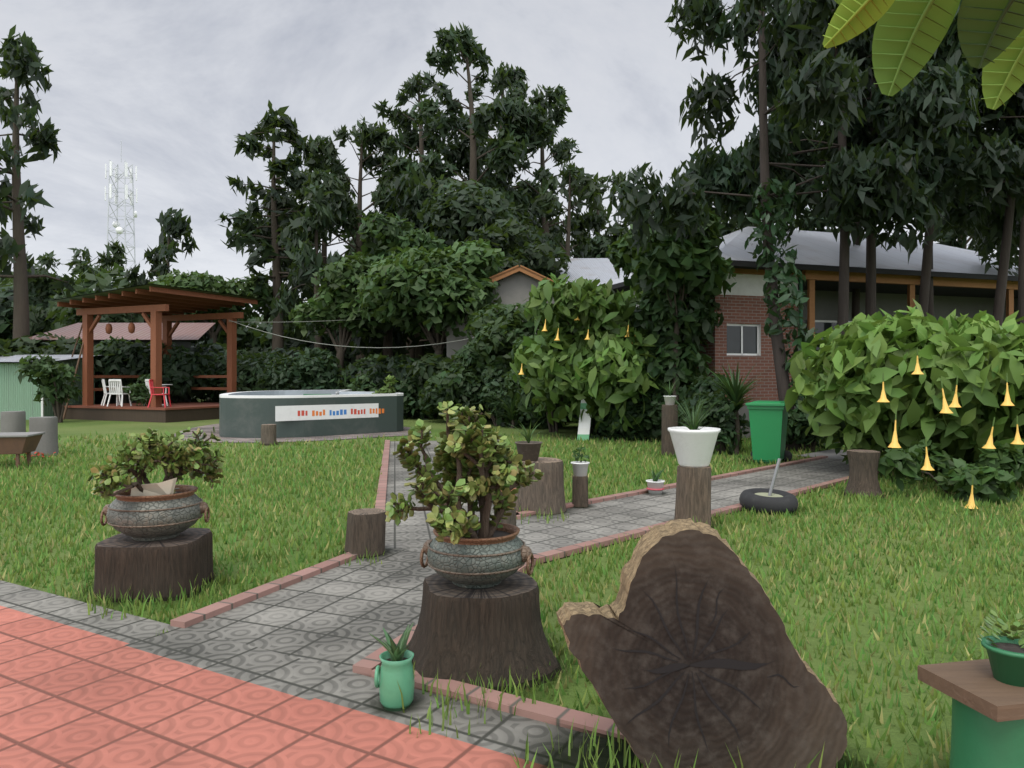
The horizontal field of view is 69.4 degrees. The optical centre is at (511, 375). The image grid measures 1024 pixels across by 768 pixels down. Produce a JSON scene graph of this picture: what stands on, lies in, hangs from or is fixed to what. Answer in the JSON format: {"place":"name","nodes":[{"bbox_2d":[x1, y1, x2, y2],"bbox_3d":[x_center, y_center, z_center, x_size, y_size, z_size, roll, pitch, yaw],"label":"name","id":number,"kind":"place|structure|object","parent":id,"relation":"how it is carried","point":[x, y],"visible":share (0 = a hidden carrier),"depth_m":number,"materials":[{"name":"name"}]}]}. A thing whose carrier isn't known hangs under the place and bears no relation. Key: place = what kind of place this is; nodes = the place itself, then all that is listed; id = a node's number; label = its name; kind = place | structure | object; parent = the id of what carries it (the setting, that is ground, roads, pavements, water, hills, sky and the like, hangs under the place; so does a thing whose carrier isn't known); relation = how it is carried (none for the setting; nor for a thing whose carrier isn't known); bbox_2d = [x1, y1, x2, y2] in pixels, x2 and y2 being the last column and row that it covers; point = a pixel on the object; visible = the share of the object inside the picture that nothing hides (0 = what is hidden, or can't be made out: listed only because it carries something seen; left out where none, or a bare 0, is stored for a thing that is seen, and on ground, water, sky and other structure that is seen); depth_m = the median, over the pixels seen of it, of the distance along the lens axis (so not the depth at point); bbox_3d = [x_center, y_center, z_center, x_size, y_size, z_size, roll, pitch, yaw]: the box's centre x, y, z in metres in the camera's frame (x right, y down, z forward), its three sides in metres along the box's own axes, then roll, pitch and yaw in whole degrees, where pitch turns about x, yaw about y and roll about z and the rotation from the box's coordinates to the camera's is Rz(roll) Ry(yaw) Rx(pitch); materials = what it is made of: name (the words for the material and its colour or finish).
{"place":"outdoors","nodes":[
{"label":"outdoors","id":0,"kind":"place"},
{"bbox_2d":[174,424,430,441],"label":"pool paving","id":1,"kind":"structure","parent":0,"point":[206,429],"depth_m":18.01,"materials":[{"name":"grey concrete"}]},
{"bbox_2d":[219,389,402,437],"bbox_3d":[-5.842,0.990,21.284,4.677,1.020,7.532,0,0,-20],"label":"raised pool","id":2,"kind":"object","parent":1,"relation":"on","point":[288,413],"visible":0.96,"depth_m":18.08,"materials":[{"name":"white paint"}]},
{"bbox_2d":[0,580,605,767],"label":"patio paving","id":3,"kind":"structure","parent":0,"point":[80,687],"depth_m":3.27,"materials":[{"name":"red tile"}]},
{"bbox_2d":[0,0,1018,324],"label":"sky","id":4,"kind":"structure","parent":0,"point":[176,82],"materials":[{"name":"white"}]},
{"bbox_2d":[0,396,1023,767],"bbox_3d":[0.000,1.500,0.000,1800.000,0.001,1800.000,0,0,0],"label":"lawn","id":5,"kind":"structure","parent":0,"point":[72,428],"depth_m":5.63,"materials":[{"name":"green plant"}]},
{"bbox_2d":[0,411,25,431],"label":"cylinder","id":6,"kind":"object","parent":5,"relation":"on","point":[12,421],"depth_m":16.29,"materials":[{"name":"grey concrete"}]},
{"bbox_2d":[0,432,44,467],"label":"rusty basin","id":7,"kind":"object","parent":5,"relation":"on","point":[17,443],"visible":0.84,"depth_m":11.83,"materials":[{"name":"metal"}]},
{"bbox_2d":[0,276,67,342],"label":"tree","id":8,"kind":"object","parent":5,"relation":"on","point":[6,291],"depth_m":47.30,"materials":[{"name":"green plant"}]},
{"bbox_2d":[0,25,76,351],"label":"conifer tree","id":9,"kind":"object","parent":5,"relation":"on","point":[19,64],"visible":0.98,"depth_m":29.84,"materials":[{"name":"green plant"}]},
{"bbox_2d":[29,417,58,456],"bbox_3d":[-8.789,1.165,13.832,0.587,0.770,0.497,0,0,0],"label":"cylinder","id":10,"kind":"object","parent":5,"relation":"on","point":[48,441],"visible":0.68,"depth_m":13.67,"materials":[{"name":"grey concrete"}]},
{"bbox_2d":[13,352,82,422],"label":"shrub","id":11,"kind":"object","parent":5,"relation":"on","point":[47,371],"visible":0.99,"depth_m":23.27,"materials":[{"name":"green plant"}]},
{"bbox_2d":[0,332,95,363],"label":"hedge understory","id":12,"kind":"object","parent":5,"relation":"on","point":[63,346],"visible":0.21,"depth_m":28.81,"materials":[{"name":"green plant"}]},
{"bbox_2d":[0,355,103,419],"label":"green shed","id":13,"kind":"structure","parent":5,"relation":"on","point":[15,395],"depth_m":25.00,"materials":[{"name":"metal"}]},
{"bbox_2d":[11,240,127,331],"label":"broad tree","id":14,"kind":"object","parent":5,"relation":"on","point":[107,261],"visible":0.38,"depth_m":47.58,"materials":[{"name":"green plant"}]},
{"bbox_2d":[105,141,136,276],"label":"telecom tower","id":15,"kind":"structure","parent":5,"relation":"on","point":[119,230],"depth_m":109.68,"materials":[{"name":"silver metal"}]},
{"bbox_2d":[28,323,215,403],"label":"red roof house","id":16,"kind":"structure","parent":5,"relation":"on","point":[184,334],"depth_m":30.53,"materials":[{"name":"paint"}]},
{"bbox_2d":[58,286,195,326],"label":"broad tree","id":17,"kind":"object","parent":5,"relation":"on","point":[73,318],"visible":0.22,"depth_m":35.89,"materials":[{"name":"green plant"}]},
{"bbox_2d":[81,336,190,402],"bbox_3d":[-14.431,0.012,28.659,4.262,3.115,2.740,0,0,-13],"label":"shrub","id":18,"kind":"object","parent":5,"relation":"on","point":[122,356],"visible":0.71,"depth_m":27.84,"materials":[{"name":"green plant"}]},
{"bbox_2d":[93,528,213,602],"bbox_3d":[-2.507,1.345,5.219,0.711,0.410,0.691,0,0,0],"label":"tree stump","id":19,"kind":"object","parent":5,"relation":"on","point":[124,563],"depth_m":4.92,"materials":[{"name":"brown wood"}]},
{"bbox_2d":[100,478,209,541],"bbox_3d":[-2.512,0.925,5.220,0.617,0.430,0.617,0,0,41],"label":"plant pot","id":20,"kind":"object","parent":19,"relation":"on","point":[160,511],"visible":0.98,"depth_m":5.02,"materials":[{"name":"ceramic"}]},
{"bbox_2d":[87,426,223,500],"bbox_3d":[-2.453,0.626,5.129,0.746,0.531,0.908,0,0,0],"label":"jade plant","id":21,"kind":"object","parent":20,"relation":"on","point":[191,456],"visible":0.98,"depth_m":5.10,"materials":[{"name":"green plant"}]},
{"bbox_2d":[37,262,272,397],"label":"tree","id":22,"kind":"object","parent":5,"relation":"on","point":[96,283],"depth_m":43.94,"materials":[{"name":"green plant"}]},
{"bbox_2d":[51,283,263,422],"bbox_3d":[-13.465,-0.687,26.913,7.432,4.410,5.000,0,0,24],"label":"pergola","id":23,"kind":"object","parent":5,"relation":"on","point":[160,304],"visible":0.9,"depth_m":25.36,"materials":[{"name":"brown wood"}]},
{"bbox_2d":[101,379,171,407],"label":"chairs","id":24,"kind":"object","parent":23,"relation":"on","point":[117,391],"visible":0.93,"depth_m":24.72,"materials":[{"name":"white plastic"}]},
{"bbox_2d":[122,374,150,405],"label":"bush on deck","id":25,"kind":"object","parent":23,"relation":"on","point":[138,391],"visible":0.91,"depth_m":25.00,"materials":[{"name":"green plant"}]},
{"bbox_2d":[144,351,215,402],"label":"shrub","id":26,"kind":"object","parent":5,"relation":"on","point":[178,374],"visible":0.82,"depth_m":27.98,"materials":[{"name":"green plant"}]},
{"bbox_2d":[124,206,238,346],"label":"broad tree","id":27,"kind":"object","parent":5,"relation":"on","point":[176,227],"visible":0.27,"depth_m":43.84,"materials":[{"name":"green plant"}]},
{"bbox_2d":[149,268,272,401],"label":"broad tree","id":28,"kind":"object","parent":5,"relation":"on","point":[204,281],"visible":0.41,"depth_m":39.12,"materials":[{"name":"green plant"}]},
{"bbox_2d":[196,351,289,402],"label":"shrub","id":29,"kind":"object","parent":5,"relation":"on","point":[250,368],"visible":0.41,"depth_m":28.69,"materials":[{"name":"green plant"}]},
{"bbox_2d":[191,338,316,399],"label":"tree","id":30,"kind":"object","parent":5,"relation":"on","point":[207,351],"visible":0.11,"depth_m":32.58,"materials":[{"name":"green plant"}]},
{"bbox_2d":[216,100,325,350],"bbox_3d":[-12.724,-6.526,39.751,5.655,16.506,5.026,0,0,-40],"label":"cypress tree","id":31,"kind":"object","parent":5,"relation":"on","point":[278,169],"visible":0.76,"depth_m":39.45,"materials":[{"name":"green plant"}]},
{"bbox_2d":[257,347,343,390],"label":"shrub","id":32,"kind":"object","parent":5,"relation":"on","point":[325,374],"visible":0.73,"depth_m":27.13,"materials":[{"name":"green plant"}]},
{"bbox_2d":[230,153,375,351],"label":"eucalyptus tree","id":33,"kind":"object","parent":5,"relation":"on","point":[311,165],"visible":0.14,"depth_m":44.74,"materials":[{"name":"green plant"}]},
{"bbox_2d":[268,180,370,357],"bbox_3d":[-9.282,-3.908,36.105,4.966,11.236,5.453,0,0,33],"label":"broad tree","id":34,"kind":"object","parent":5,"relation":"on","point":[324,212],"visible":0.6,"depth_m":35.44,"materials":[{"name":"green plant"}]},
{"bbox_2d":[241,321,401,363],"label":"hedge","id":35,"kind":"object","parent":5,"relation":"on","point":[262,344],"depth_m":48.41,"materials":[{"name":"green plant"}]},
{"bbox_2d":[263,115,398,361],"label":"broad tree","id":36,"kind":"object","parent":5,"relation":"on","point":[364,135],"visible":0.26,"depth_m":40.66,"materials":[{"name":"green plant"}]},
{"bbox_2d":[288,255,393,374],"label":"tree","id":37,"kind":"object","parent":5,"relation":"on","point":[337,293],"visible":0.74,"depth_m":28.27,"materials":[{"name":"green plant"}]},
{"bbox_2d":[266,296,445,363],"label":"tree","id":38,"kind":"object","parent":5,"relation":"on","point":[428,348],"depth_m":47.15,"materials":[{"name":"green plant"}]},
{"bbox_2d":[336,353,388,391],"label":"shrub","id":39,"kind":"object","parent":5,"relation":"on","point":[354,385],"visible":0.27,"depth_m":25.96,"materials":[{"name":"green plant"}]},
{"bbox_2d":[344,508,385,557],"bbox_3d":[-1.227,1.340,6.154,0.333,0.420,0.327,0,0,-32],"label":"tree stump","id":40,"kind":"object","parent":5,"relation":"on","point":[365,528],"visible":0.78,"depth_m":6.03,"materials":[{"name":"brown wood"}]},
{"bbox_2d":[340,352,419,414],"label":"bush","id":41,"kind":"object","parent":5,"relation":"on","point":[382,361],"visible":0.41,"depth_m":25.48,"materials":[{"name":"green plant"}]},
{"bbox_2d":[335,208,445,357],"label":"tree","id":42,"kind":"object","parent":5,"relation":"on","point":[389,232],"visible":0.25,"depth_m":29.93,"materials":[{"name":"green plant"}]},
{"bbox_2d":[349,165,446,359],"bbox_3d":[-4.439,-4.230,35.461,7.844,11.930,7.051,0,0,-23],"label":"broad tree","id":43,"kind":"object","parent":5,"relation":"on","point":[402,197],"visible":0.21,"depth_m":34.70,"materials":[{"name":"green plant"}]},
{"bbox_2d":[353,70,480,360],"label":"eucalyptus tree","id":44,"kind":"object","parent":5,"relation":"on","point":[407,142],"visible":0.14,"depth_m":44.56,"materials":[{"name":"green plant"}]},
{"bbox_2d":[386,357,450,419],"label":"shrub","id":45,"kind":"object","parent":5,"relation":"on","point":[411,402],"visible":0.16,"depth_m":24.96,"materials":[{"name":"green plant"}]},
{"bbox_2d":[355,238,506,416],"bbox_3d":[-2.889,-1.637,27.177,5.445,6.751,6.213,0,0,0],"label":"tree","id":46,"kind":"object","parent":5,"relation":"on","point":[412,289],"visible":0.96,"depth_m":25.48,"materials":[{"name":"green plant"}]},
{"bbox_2d":[398,347,495,417],"bbox_3d":[-1.198,0.395,25.424,4.682,2.619,3.936,0,0,-44],"label":"bush","id":47,"kind":"object","parent":5,"relation":"on","point":[436,363],"visible":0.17,"depth_m":24.58,"materials":[{"name":"green plant"}]},
{"bbox_2d":[418,338,500,422],"bbox_3d":[-1.568,0.235,23.393,2.438,2.861,3.002,0,0,-34],"label":"border shrub","id":48,"kind":"object","parent":5,"relation":"on","point":[445,386],"visible":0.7,"depth_m":22.53,"materials":[{"name":"green plant"}]},
{"bbox_2d":[381,21,559,257],"bbox_3d":[-2.084,-8.507,40.643,9.947,20.430,9.748,0,0,0],"label":"broad tree","id":49,"kind":"object","parent":5,"relation":"on","point":[509,144],"visible":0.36,"depth_m":39.59,"materials":[{"name":"green plant"}]},
{"bbox_2d":[398,172,551,256],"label":"eucalyptus tree","id":50,"kind":"object","parent":5,"relation":"on","point":[461,210],"visible":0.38,"depth_m":33.28,"materials":[{"name":"green plant"}]},
{"bbox_2d":[406,571,562,692],"bbox_3d":[-0.173,1.315,3.862,0.950,0.470,0.846,0,0,0],"label":"stump","id":51,"kind":"object","parent":5,"relation":"on","point":[496,632],"visible":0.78,"depth_m":3.60,"materials":[{"name":"brown wood"}]},
{"bbox_2d":[420,521,533,588],"bbox_3d":[-0.185,0.943,3.860,0.515,0.275,0.515,0,0,-33],"label":"plant pot","id":52,"kind":"object","parent":51,"relation":"on","point":[499,555],"visible":0.77,"depth_m":3.67,"materials":[{"name":"ceramic"}]},
{"bbox_2d":[385,401,543,544],"bbox_3d":[-0.248,0.505,3.853,0.651,0.759,0.997,0,0,21],"label":"jade plant","id":53,"kind":"object","parent":52,"relation":"in","point":[473,463],"visible":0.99,"depth_m":3.73,"materials":[{"name":"green plant"}]},
{"bbox_2d":[457,363,528,426],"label":"border shrub","id":54,"kind":"object","parent":5,"relation":"on","point":[493,377],"visible":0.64,"depth_m":21.67,"materials":[{"name":"green plant"}]},
{"bbox_2d":[463,297,547,369],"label":"border shrub","id":55,"kind":"object","parent":5,"relation":"on","point":[503,328],"visible":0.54,"depth_m":21.91,"materials":[{"name":"green plant"}]},
{"bbox_2d":[449,61,565,242],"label":"eucalyptus tree","id":56,"kind":"object","parent":5,"relation":"on","point":[503,78],"visible":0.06,"depth_m":45.74,"materials":[{"name":"green plant"}]},
{"bbox_2d":[462,218,571,279],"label":"tree","id":57,"kind":"object","parent":5,"relation":"on","point":[533,257],"visible":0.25,"depth_m":29.12,"materials":[{"name":"green plant"}]},
{"bbox_2d":[170,440,895,739],"bbox_3d":[1.904,1.468,8.852,9.505,0.045,15.970,0,0,0],"label":"path edging","id":58,"kind":"object","parent":5,"relation":"on","point":[537,711],"visible":0.39,"depth_m":4.62,"materials":[{"name":"red brick"}]},
{"bbox_2d":[507,335,562,432],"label":"border shrub","id":59,"kind":"object","parent":5,"relation":"on","point":[520,402],"visible":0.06,"depth_m":18.89,"materials":[{"name":"green plant"}]},
{"bbox_2d":[507,422,565,515],"bbox_3d":[0.263,1.003,8.129,0.647,1.093,0.705,0,0,-19],"label":"stump with planter","id":60,"kind":"object","parent":5,"relation":"on","point":[545,492],"visible":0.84,"depth_m":7.92,"materials":[{"name":"brown wood"}]},
{"bbox_2d":[504,369,578,428],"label":"border shrub","id":61,"kind":"object","parent":5,"relation":"on","point":[542,422],"visible":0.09,"depth_m":20.61,"materials":[{"name":"green plant"}]},
{"bbox_2d":[477,84,627,257],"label":"broad tree","id":62,"kind":"object","parent":5,"relation":"on","point":[559,150],"visible":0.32,"depth_m":41.88,"materials":[{"name":"green plant"}]},
{"bbox_2d":[275,443,855,767],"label":"grass tufts","id":63,"kind":"object","parent":5,"relation":"on","point":[561,758],"visible":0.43,"depth_m":2.85,"materials":[{"name":"green plant"}]},
{"bbox_2d":[369,623,414,711],"bbox_3d":[-0.537,1.308,3.351,0.202,0.345,0.233,0,0,0],"label":"potted aloe","id":64,"kind":"object","parent":63,"relation":"on","point":[393,670],"visible":0.98,"depth_m":3.27,"materials":[{"name":"ceramic"}]},
{"bbox_2d":[530,161,601,279],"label":"tree","id":65,"kind":"object","parent":5,"relation":"on","point":[545,206],"visible":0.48,"depth_m":37.77,"materials":[{"name":"green plant"}]},
{"bbox_2d":[571,447,589,507],"bbox_3d":[0.771,1.176,8.350,0.214,0.747,0.214,0,0,0],"label":"white post bucket","id":66,"kind":"object","parent":5,"relation":"on","point":[580,486],"visible":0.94,"depth_m":8.28,"materials":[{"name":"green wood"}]},
{"bbox_2d":[437,258,731,416],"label":"house","id":67,"kind":"structure","parent":5,"relation":"on","point":[516,282],"depth_m":27.01,"materials":[{"name":"paint"}]},
{"bbox_2d":[510,273,667,437],"bbox_3d":[2.099,-0.386,17.957,4.066,3.931,4.122,0,0,25],"label":"angel's trumpet bush","id":68,"kind":"object","parent":5,"relation":"on","point":[604,365],"visible":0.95,"depth_m":16.77,"materials":[{"name":"green plant"}]},
{"bbox_2d":[563,170,627,257],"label":"tree","id":69,"kind":"object","parent":5,"relation":"on","point":[597,187],"visible":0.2,"depth_m":43.70,"materials":[{"name":"green plant"}]},
{"bbox_2d":[589,392,671,440],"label":"border shrub","id":70,"kind":"object","parent":5,"relation":"on","point":[648,429],"visible":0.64,"depth_m":16.91,"materials":[{"name":"green plant"}]},
{"bbox_2d":[661,381,677,456],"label":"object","id":71,"kind":"object","parent":5,"relation":"on","point":[669,417],"visible":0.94,"depth_m":13.69,"materials":[{"name":"brown wood"}]},
{"bbox_2d":[606,201,740,401],"bbox_3d":[3.346,-1.056,16.459,2.964,5.536,3.048,0,0,35],"label":"tree","id":72,"kind":"object","parent":5,"relation":"on","point":[703,265],"visible":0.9,"depth_m":15.69,"materials":[{"name":"green plant"}]},
{"bbox_2d":[629,288,723,428],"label":"tree","id":73,"kind":"object","parent":5,"relation":"on","point":[698,317],"visible":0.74,"depth_m":16.48,"materials":[{"name":"green plant"}]},
{"bbox_2d":[674,465,711,525],"bbox_3d":[1.788,1.225,7.346,0.364,0.650,0.361,0,0,0],"label":"tree stump","id":74,"kind":"object","parent":5,"relation":"on","point":[693,491],"visible":0.65,"depth_m":7.20,"materials":[{"name":"brown wood"}]},
{"bbox_2d":[668,393,721,467],"bbox_3d":[1.807,0.522,7.324,0.640,0.757,0.634,0,0,0],"label":"white pot","id":75,"kind":"object","parent":74,"relation":"on","point":[694,443],"visible":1,"depth_m":7.21,"materials":[{"name":"plastic"}]},
{"bbox_2d":[556,518,847,767],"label":"tree trunk slice","id":76,"kind":"object","parent":5,"relation":"on","point":[682,644],"visible":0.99,"depth_m":2.72,"materials":[{"name":"brown wood"}]},
{"bbox_2d":[674,373,729,426],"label":"border shrub","id":77,"kind":"object","parent":5,"relation":"on","point":[702,386],"visible":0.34,"depth_m":15.56,"materials":[{"name":"green plant"}]},
{"bbox_2d":[682,393,749,454],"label":"border shrub","id":78,"kind":"object","parent":5,"relation":"on","point":[722,417],"visible":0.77,"depth_m":13.88,"materials":[{"name":"green plant"}]},
{"bbox_2d":[677,364,772,454],"bbox_3d":[4.100,0.651,14.066,2.119,1.808,2.052,0,0,0],"label":"yucca plant","id":79,"kind":"object","parent":5,"relation":"on","point":[734,390],"visible":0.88,"depth_m":13.90,"materials":[{"name":"green plant"}]},
{"bbox_2d":[739,458,797,514],"bbox_3d":[2.851,1.217,8.222,0.624,0.598,0.623,0,0,0],"label":"tyre umbrella base","id":80,"kind":"object","parent":5,"relation":"on","point":[759,500],"visible":0.92,"depth_m":8.04,"materials":[{"name":"rubber"}]},
{"bbox_2d":[746,401,791,463],"bbox_3d":[4.431,0.971,12.754,0.697,1.058,0.830,0,0,28],"label":"green wheelie bin","id":81,"kind":"object","parent":5,"relation":"on","point":[768,424],"visible":0.83,"depth_m":12.48,"materials":[{"name":"plastic"}]},
{"bbox_2d":[709,168,850,239],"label":"tree","id":82,"kind":"object","parent":5,"relation":"on","point":[819,225],"visible":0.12,"depth_m":37.22,"materials":[{"name":"green plant"}]},
{"bbox_2d":[605,0,955,450],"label":"conifer tree","id":83,"kind":"object","parent":5,"relation":"on","point":[895,182],"visible":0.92,"depth_m":14.50,"materials":[{"name":"green plant"}]},
{"bbox_2d":[744,176,837,449],"bbox_3d":[5.639,-1.208,14.760,1.884,5.520,1.103,0,0,0],"label":"vine on trunk","id":84,"kind":"object","parent":5,"relation":"on","point":[781,274],"visible":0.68,"depth_m":14.67,"materials":[{"name":"green plant"}]},
{"bbox_2d":[597,227,1017,437],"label":"house","id":85,"kind":"structure","parent":5,"relation":"on","point":[963,284],"depth_m":18.68,"materials":[{"name":"brick"},{"name":"metal"},{"name":"white plaster"}]},
{"bbox_2d":[785,405,836,451],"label":"border shrub","id":86,"kind":"object","parent":5,"relation":"on","point":[798,425],"visible":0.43,"depth_m":14.34,"materials":[{"name":"green plant"}]},
{"bbox_2d":[669,0,1008,443],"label":"conifer tree","id":87,"kind":"object","parent":5,"relation":"on","point":[726,174],"visible":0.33,"depth_m":15.78,"materials":[{"name":"green plant"}]},
{"bbox_2d":[688,6,1021,320],"bbox_3d":[9.211,-6.588,20.470,7.890,16.586,7.692,0,0,0],"label":"conifer tree","id":88,"kind":"object","parent":5,"relation":"on","point":[856,292],"depth_m":18.82,"materials":[{"name":"green plant"}]},
{"bbox_2d":[844,450,883,498],"bbox_3d":[4.392,1.245,9.207,0.431,0.610,0.462,0,0,-18],"label":"stump","id":89,"kind":"object","parent":5,"relation":"on","point":[863,470],"visible":0.84,"depth_m":9.06,"materials":[{"name":"brown wood"}]},
{"bbox_2d":[751,5,984,317],"bbox_3d":[8.167,-6.928,16.652,5.628,17.280,6.113,0,0,28],"label":"conifer tree","id":90,"kind":"object","parent":5,"relation":"on","point":[956,95],"visible":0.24,"depth_m":14.24,"materials":[{"name":"green plant"}]},
{"bbox_2d":[784,299,1023,483],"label":"angel's trumpet bush","id":91,"kind":"object","parent":5,"relation":"on","point":[840,378],"visible":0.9,"depth_m":9.93,"materials":[{"name":"green plant"}]},
{"bbox_2d":[877,347,1023,508],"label":"trumpet flowers","id":92,"kind":"object","parent":91,"relation":"attached to","point":[894,443],"visible":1,"depth_m":8.26,"materials":[{"name":"yellow plant"}]},
{"bbox_2d":[820,40,1023,315],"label":"conifer tree","id":93,"kind":"object","parent":5,"relation":"on","point":[990,125],"visible":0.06,"depth_m":16.97,"materials":[{"name":"green plant"}]},
{"bbox_2d":[863,30,1023,316],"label":"conifer tree","id":94,"kind":"object","parent":5,"relation":"on","point":[876,102],"visible":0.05,"depth_m":16.07,"materials":[{"name":"green plant"}]},
{"bbox_2d":[878,439,1023,504],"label":"shrub","id":95,"kind":"object","parent":5,"relation":"on","point":[996,471],"visible":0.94,"depth_m":9.00,"materials":[{"name":"green plant"}]},
{"bbox_2d":[881,48,1023,323],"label":"conifer tree","id":96,"kind":"object","parent":5,"relation":"on","point":[1000,153],"visible":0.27,"depth_m":14.33,"materials":[{"name":"green plant"}]},
{"bbox_2d":[923,110,1000,251],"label":"tree","id":97,"kind":"object","parent":5,"relation":"on","point":[961,241],"visible":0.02,"depth_m":31.70,"materials":[{"name":"green plant"}]},
{"bbox_2d":[918,610,1023,767],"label":"plant stand","id":98,"kind":"object","parent":5,"relation":"on","point":[987,726],"visible":1,"depth_m":2.50,"materials":[{"name":"paint"}]},
{"bbox_2d":[937,110,1023,325],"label":"conifer tree","id":99,"kind":"object","parent":5,"relation":"on","point":[1004,242],"visible":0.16,"depth_m":18.41,"materials":[{"name":"green plant"}]},
{"bbox_2d":[185,441,848,671],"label":"garden path","id":100,"kind":"structure","parent":0,"point":[334,617],"depth_m":5.39,"materials":[{"name":"grey tile"}]},
{"bbox_2d":[823,0,1023,109],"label":"leaves","id":101,"kind":"object","parent":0,"point":[908,36],"visible":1,"depth_m":1.45,"materials":[{"name":"green plant"}]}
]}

